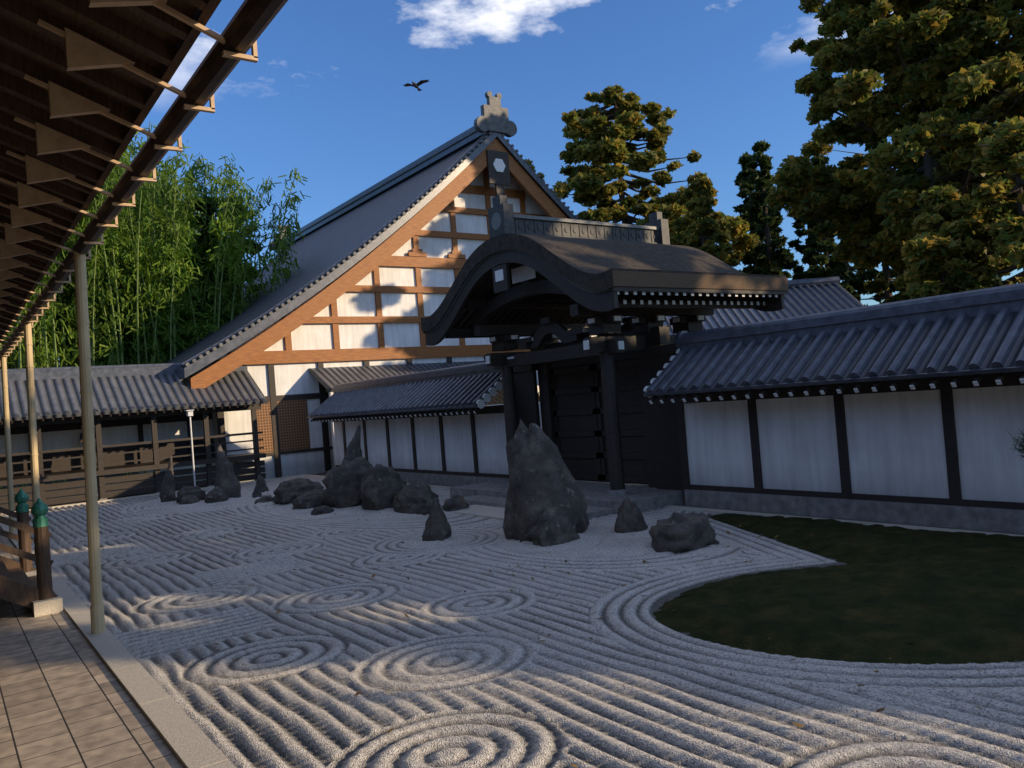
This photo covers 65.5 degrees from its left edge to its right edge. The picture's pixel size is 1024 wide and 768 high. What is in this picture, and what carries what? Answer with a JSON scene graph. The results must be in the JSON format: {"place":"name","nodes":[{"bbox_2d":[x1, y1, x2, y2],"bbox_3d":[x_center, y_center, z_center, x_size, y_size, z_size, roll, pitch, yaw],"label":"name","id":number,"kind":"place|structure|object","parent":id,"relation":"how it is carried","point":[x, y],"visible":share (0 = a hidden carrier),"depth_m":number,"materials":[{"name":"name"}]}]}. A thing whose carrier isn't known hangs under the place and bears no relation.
{"place":"outdoors","nodes":[
{"label":"outdoors","id":0,"kind":"place"},
{"bbox_2d":[0,472,326,510],"bbox_3d":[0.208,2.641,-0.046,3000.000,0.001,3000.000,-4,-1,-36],"label":"earth ground","id":1,"kind":"structure","parent":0,"point":[83,478],"depth_m":36.47,"materials":[{"name":"brown soil"}]},
{"bbox_2d":[0,489,62,616],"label":"stair railing","id":2,"kind":"object","parent":1,"relation":"on","point":[24,582],"visible":0.99,"depth_m":11.54,"materials":[{"name":"brown wood"}]},
{"bbox_2d":[0,527,184,767],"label":"pavement tiles","id":3,"kind":"object","parent":1,"relation":"on","point":[66,701],"depth_m":7.54,"materials":[{"name":"beige tile"}]},
{"bbox_2d":[96,174,166,365],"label":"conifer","id":4,"kind":"object","parent":1,"relation":"on","point":[123,332],"depth_m":48.87,"materials":[{"name":"green plant"}]},
{"bbox_2d":[0,362,267,508],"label":"corridor","id":5,"kind":"object","parent":1,"relation":"on","point":[141,421],"visible":0.9,"depth_m":30.32,"materials":[{"name":"grey tile"}]},
{"bbox_2d":[0,0,287,366],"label":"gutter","id":6,"kind":"object","parent":1,"relation":"on","point":[84,84],"visible":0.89,"depth_m":6.08,"materials":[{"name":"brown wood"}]},
{"bbox_2d":[0,251,104,633],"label":"bamboo downpipes","id":7,"kind":"object","parent":6,"relation":"attached to","point":[93,528],"visible":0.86,"depth_m":10.00,"materials":[{"name":"beige wood"}]},
{"bbox_2d":[0,122,297,489],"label":"bamboo stalks","id":8,"kind":"object","parent":1,"relation":"on","point":[66,364],"visible":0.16,"depth_m":41.58,"materials":[{"name":"green plant"}]},
{"bbox_2d":[0,124,309,368],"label":"bamboo grove","id":9,"kind":"object","parent":8,"relation":"attached to","point":[150,293],"visible":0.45,"depth_m":42.61,"materials":[{"name":"green plant"}]},
{"bbox_2d":[159,455,175,501],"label":"rock","id":10,"kind":"object","parent":1,"relation":"on","point":[167,493],"visible":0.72,"depth_m":26.27,"materials":[{"name":"grey stone"}]},
{"bbox_2d":[179,494,199,504],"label":"rock","id":11,"kind":"object","parent":1,"relation":"on","point":[190,499],"visible":0.59,"depth_m":25.06,"materials":[{"name":"grey stone"}]},
{"bbox_2d":[175,486,206,503],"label":"rock","id":12,"kind":"object","parent":1,"relation":"on","point":[184,491],"visible":0.54,"depth_m":25.68,"materials":[{"name":"grey stone"}]},
{"bbox_2d":[178,195,243,350],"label":"conifer","id":13,"kind":"object","parent":1,"relation":"on","point":[208,206],"depth_m":45.92,"materials":[{"name":"green plant"}]},
{"bbox_2d":[204,486,228,503],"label":"rock","id":14,"kind":"object","parent":1,"relation":"on","point":[216,494],"visible":0.63,"depth_m":24.92,"materials":[{"name":"grey stone"}]},
{"bbox_2d":[220,197,263,293],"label":"conifer","id":15,"kind":"object","parent":1,"relation":"on","point":[241,209],"depth_m":51.94,"materials":[{"name":"green plant"}]},
{"bbox_2d":[252,487,261,497],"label":"rock","id":16,"kind":"object","parent":1,"relation":"on","point":[257,492],"visible":0.67,"depth_m":25.41,"materials":[{"name":"grey stone"}]},
{"bbox_2d":[254,474,268,491],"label":"rock","id":17,"kind":"object","parent":1,"relation":"on","point":[261,485],"visible":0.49,"depth_m":27.18,"materials":[{"name":"grey stone"}]},
{"bbox_2d":[254,495,274,503],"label":"rock","id":18,"kind":"object","parent":1,"relation":"on","point":[265,498],"visible":0.5,"depth_m":23.76,"materials":[{"name":"grey stone"}]},
{"bbox_2d":[273,481,285,496],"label":"rock","id":19,"kind":"object","parent":1,"relation":"on","point":[281,484],"visible":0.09,"depth_m":24.48,"materials":[{"name":"grey stone"}]},
{"bbox_2d":[291,489,324,509],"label":"rock","id":20,"kind":"object","parent":1,"relation":"on","point":[308,499],"visible":0.42,"depth_m":21.42,"materials":[{"name":"grey stone"}]},
{"bbox_2d":[311,506,334,514],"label":"rock","id":21,"kind":"object","parent":1,"relation":"on","point":[319,510],"visible":0.59,"depth_m":19.95,"materials":[{"name":"grey stone"}]},
{"bbox_2d":[340,425,361,465],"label":"rock","id":22,"kind":"object","parent":1,"relation":"on","point":[353,451],"visible":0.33,"depth_m":23.05,"materials":[{"name":"grey stone"}]},
{"bbox_2d":[138,91,581,482],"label":"temple building","id":23,"kind":"structure","parent":1,"relation":"on","point":[362,292],"depth_m":37.90,"materials":[{"name":"tile"}]},
{"bbox_2d":[307,362,539,485],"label":"wall","id":24,"kind":"structure","parent":1,"relation":"on","point":[445,426],"depth_m":25.36,"materials":[{"name":"paint"}]},
{"bbox_2d":[442,495,468,511],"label":"rock","id":25,"kind":"object","parent":1,"relation":"on","point":[454,502],"visible":0.63,"depth_m":18.76,"materials":[{"name":"grey stone"}]},
{"bbox_2d":[0,474,1023,767],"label":"kerb stones","id":26,"kind":"object","parent":1,"relation":"on","point":[186,738],"visible":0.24,"depth_m":8.13,"materials":[{"name":"stone"}]},
{"bbox_2d":[2,476,1023,767],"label":"gravel ground","id":27,"kind":"structure","parent":1,"relation":"on","point":[460,666],"depth_m":8.04,"materials":[{"name":"grey gravel"}]},
{"bbox_2d":[184,410,195,485],"bbox_3d":[-10.667,2.386,26.576,0.240,3.045,0.280,-4,-1,-36],"label":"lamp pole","id":28,"kind":"object","parent":27,"relation":"on","point":[189,413],"visible":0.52,"depth_m":26.58,"materials":[{"name":"white metal"}]},
{"bbox_2d":[215,444,240,497],"bbox_3d":[-9.256,2.892,25.868,0.879,1.911,0.813,-4,-1,-36],"label":"rock","id":29,"kind":"object","parent":27,"relation":"on","point":[227,480],"visible":0.71,"depth_m":25.63,"materials":[{"name":"grey stone"}]},
{"bbox_2d":[273,477,323,503],"bbox_3d":[-6.323,3.171,23.516,1.632,0.811,1.197,-3,-2,-56],"label":"rock","id":30,"kind":"object","parent":27,"relation":"on","point":[289,491],"visible":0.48,"depth_m":23.09,"materials":[{"name":"grey stone"}]},
{"bbox_2d":[320,457,372,508],"bbox_3d":[-4.311,2.694,21.671,1.432,1.383,1.822,-5,-1,26],"label":"rock","id":31,"kind":"object","parent":27,"relation":"on","point":[342,483],"visible":0.51,"depth_m":21.03,"materials":[{"name":"grey stone"}]},
{"bbox_2d":[360,463,406,510],"bbox_3d":[-3.288,2.671,20.571,1.499,1.228,1.692,-4,-1,-36],"label":"rock","id":32,"kind":"object","parent":27,"relation":"on","point":[381,486],"visible":0.67,"depth_m":19.99,"materials":[{"name":"grey stone"}]},
{"bbox_2d":[393,481,438,514],"bbox_3d":[-2.349,2.800,19.483,1.139,0.787,2.063,-4,-1,-11],"label":"rock","id":33,"kind":"object","parent":27,"relation":"on","point":[413,497],"visible":0.69,"depth_m":18.95,"materials":[{"name":"grey stone"}]},
{"bbox_2d":[422,498,451,540],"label":"rock","id":34,"kind":"object","parent":27,"relation":"on","point":[437,526],"visible":0.7,"depth_m":14.84,"materials":[{"name":"grey stone"}]},
{"bbox_2d":[51,505,980,766],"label":"fallen leaves","id":35,"kind":"object","parent":27,"relation":"on","point":[796,724],"visible":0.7,"depth_m":10.33,"materials":[{"name":"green plant"}]},
{"bbox_2d":[503,418,588,541],"bbox_3d":[0.635,1.728,14.668,1.863,2.287,1.513,-4,-1,-36],"label":"rock","id":36,"kind":"object","parent":27,"relation":"on","point":[541,479],"visible":0.79,"depth_m":14.14,"materials":[{"name":"grey stone"}]},
{"bbox_2d":[523,158,553,191],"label":"tree","id":37,"kind":"object","parent":1,"relation":"on","point":[529,162],"depth_m":66.21,"materials":[{"name":"green plant"}]},
{"bbox_2d":[528,507,579,546],"bbox_3d":[0.632,2.494,13.872,0.971,0.733,0.938,-4,-1,-36],"label":"rock","id":38,"kind":"object","parent":1,"relation":"on","point":[552,527],"visible":0.68,"depth_m":13.52,"materials":[{"name":"grey stone"}]},
{"bbox_2d":[421,195,788,519],"bbox_3d":[1.618,-0.771,19.688,6.635,7.370,7.635,-4,-1,-36],"label":"temple gate","id":39,"kind":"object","parent":1,"relation":"on","point":[545,285],"visible":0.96,"depth_m":18.72,"materials":[{"name":"brown wood"}]},
{"bbox_2d":[614,496,647,532],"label":"rock","id":40,"kind":"object","parent":1,"relation":"on","point":[629,518],"visible":0.69,"depth_m":14.09,"materials":[{"name":"grey stone"}]},
{"bbox_2d":[552,83,778,273],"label":"cedar","id":41,"kind":"object","parent":1,"relation":"on","point":[587,182],"depth_m":60.40,"materials":[{"name":"green plant"}]},
{"bbox_2d":[318,475,1023,534],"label":"drain strip","id":42,"kind":"object","parent":1,"relation":"on","point":[829,518],"visible":0.11,"depth_m":13.75,"materials":[{"name":"grey stone"}]},
{"bbox_2d":[648,512,719,552],"bbox_3d":[2.695,2.355,12.675,1.298,0.645,1.128,-4,-1,-36],"label":"rock","id":43,"kind":"object","parent":1,"relation":"on","point":[676,532],"visible":0.78,"depth_m":12.24,"materials":[{"name":"grey stone"}]},
{"bbox_2d":[672,176,731,260],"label":"tree","id":44,"kind":"object","parent":1,"relation":"on","point":[703,185],"depth_m":50.86,"materials":[{"name":"green plant"}]},
{"bbox_2d":[669,194,740,266],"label":"tree","id":45,"kind":"object","parent":1,"relation":"on","point":[701,207],"depth_m":45.14,"materials":[{"name":"green plant"}]},
{"bbox_2d":[598,276,863,335],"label":"side building","id":46,"kind":"structure","parent":1,"relation":"on","point":[812,296],"depth_m":33.39,"materials":[{"name":"tile"}]},
{"bbox_2d":[732,152,781,271],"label":"conifer","id":47,"kind":"object","parent":1,"relation":"on","point":[745,187],"depth_m":67.38,"materials":[{"name":"green plant"}]},
{"bbox_2d":[742,139,793,277],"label":"conifer","id":48,"kind":"object","parent":1,"relation":"on","point":[770,219],"depth_m":60.27,"materials":[{"name":"green plant"}]},
{"bbox_2d":[758,176,798,270],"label":"tree","id":49,"kind":"object","parent":1,"relation":"on","point":[789,265],"depth_m":70.86,"materials":[{"name":"green plant"}]},
{"bbox_2d":[787,205,840,284],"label":"conifer","id":50,"kind":"object","parent":1,"relation":"on","point":[798,271],"depth_m":66.99,"materials":[{"name":"green plant"}]},
{"bbox_2d":[802,155,857,292],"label":"conifer","id":51,"kind":"object","parent":1,"relation":"on","point":[813,256],"depth_m":60.17,"materials":[{"name":"green plant"}]},
{"bbox_2d":[643,283,1023,533],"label":"wall","id":52,"kind":"structure","parent":1,"relation":"on","point":[910,411],"depth_m":13.50,"materials":[{"name":"paint"}]},
{"bbox_2d":[653,513,1023,664],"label":"ground moss","id":53,"kind":"object","parent":1,"relation":"on","point":[884,594],"visible":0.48,"depth_m":8.65,"materials":[{"name":"green plant"}]},
{"bbox_2d":[828,167,874,296],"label":"conifer","id":54,"kind":"object","parent":1,"relation":"on","point":[832,237],"depth_m":68.35,"materials":[{"name":"green plant"}]},
{"bbox_2d":[846,137,906,305],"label":"conifer","id":55,"kind":"object","parent":1,"relation":"on","point":[858,282],"depth_m":60.05,"materials":[{"name":"green plant"}]},
{"bbox_2d":[763,0,1023,268],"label":"tree","id":56,"kind":"object","parent":1,"relation":"on","point":[954,73],"depth_m":37.76,"materials":[{"name":"green plant"}]},
{"bbox_2d":[967,270,1002,287],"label":"tree","id":57,"kind":"object","parent":1,"relation":"on","point":[995,282],"depth_m":64.41,"materials":[{"name":"green plant"}]},
{"bbox_2d":[404,80,429,90],"bbox_3d":[-3.607,-11.257,30.057,1.019,0.206,0.726,-4,-1,-15],"label":"bird","id":58,"kind":"object","parent":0,"point":[419,83],"visible":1,"depth_m":29.96},
{"bbox_2d":[58,0,1022,359],"label":"sky","id":59,"kind":"structure","parent":0,"point":[326,97],"materials":[{"name":"blue"}]},
{"bbox_2d":[852,101,983,303],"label":"tree","id":60,"kind":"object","parent":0,"point":[876,285],"depth_m":43.71,"materials":[{"name":"green plant"}]},
{"bbox_2d":[888,183,1013,299],"bbox_3d":[16.407,-2.624,29.174,12.061,9.337,8.619,-4,-1,-36],"label":"tree","id":61,"kind":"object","parent":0,"point":[934,250],"depth_m":28.28,"materials":[{"name":"green plant"}]},
{"bbox_2d":[918,116,1023,293],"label":"tree","id":62,"kind":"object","parent":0,"point":[1003,233],"depth_m":27.24,"materials":[{"name":"green plant"}]},
{"bbox_2d":[1008,428,1023,458],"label":"shrub","id":63,"kind":"object","parent":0,"point":[1020,444],"visible":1,"depth_m":7.44,"materials":[{"name":"green plant"}]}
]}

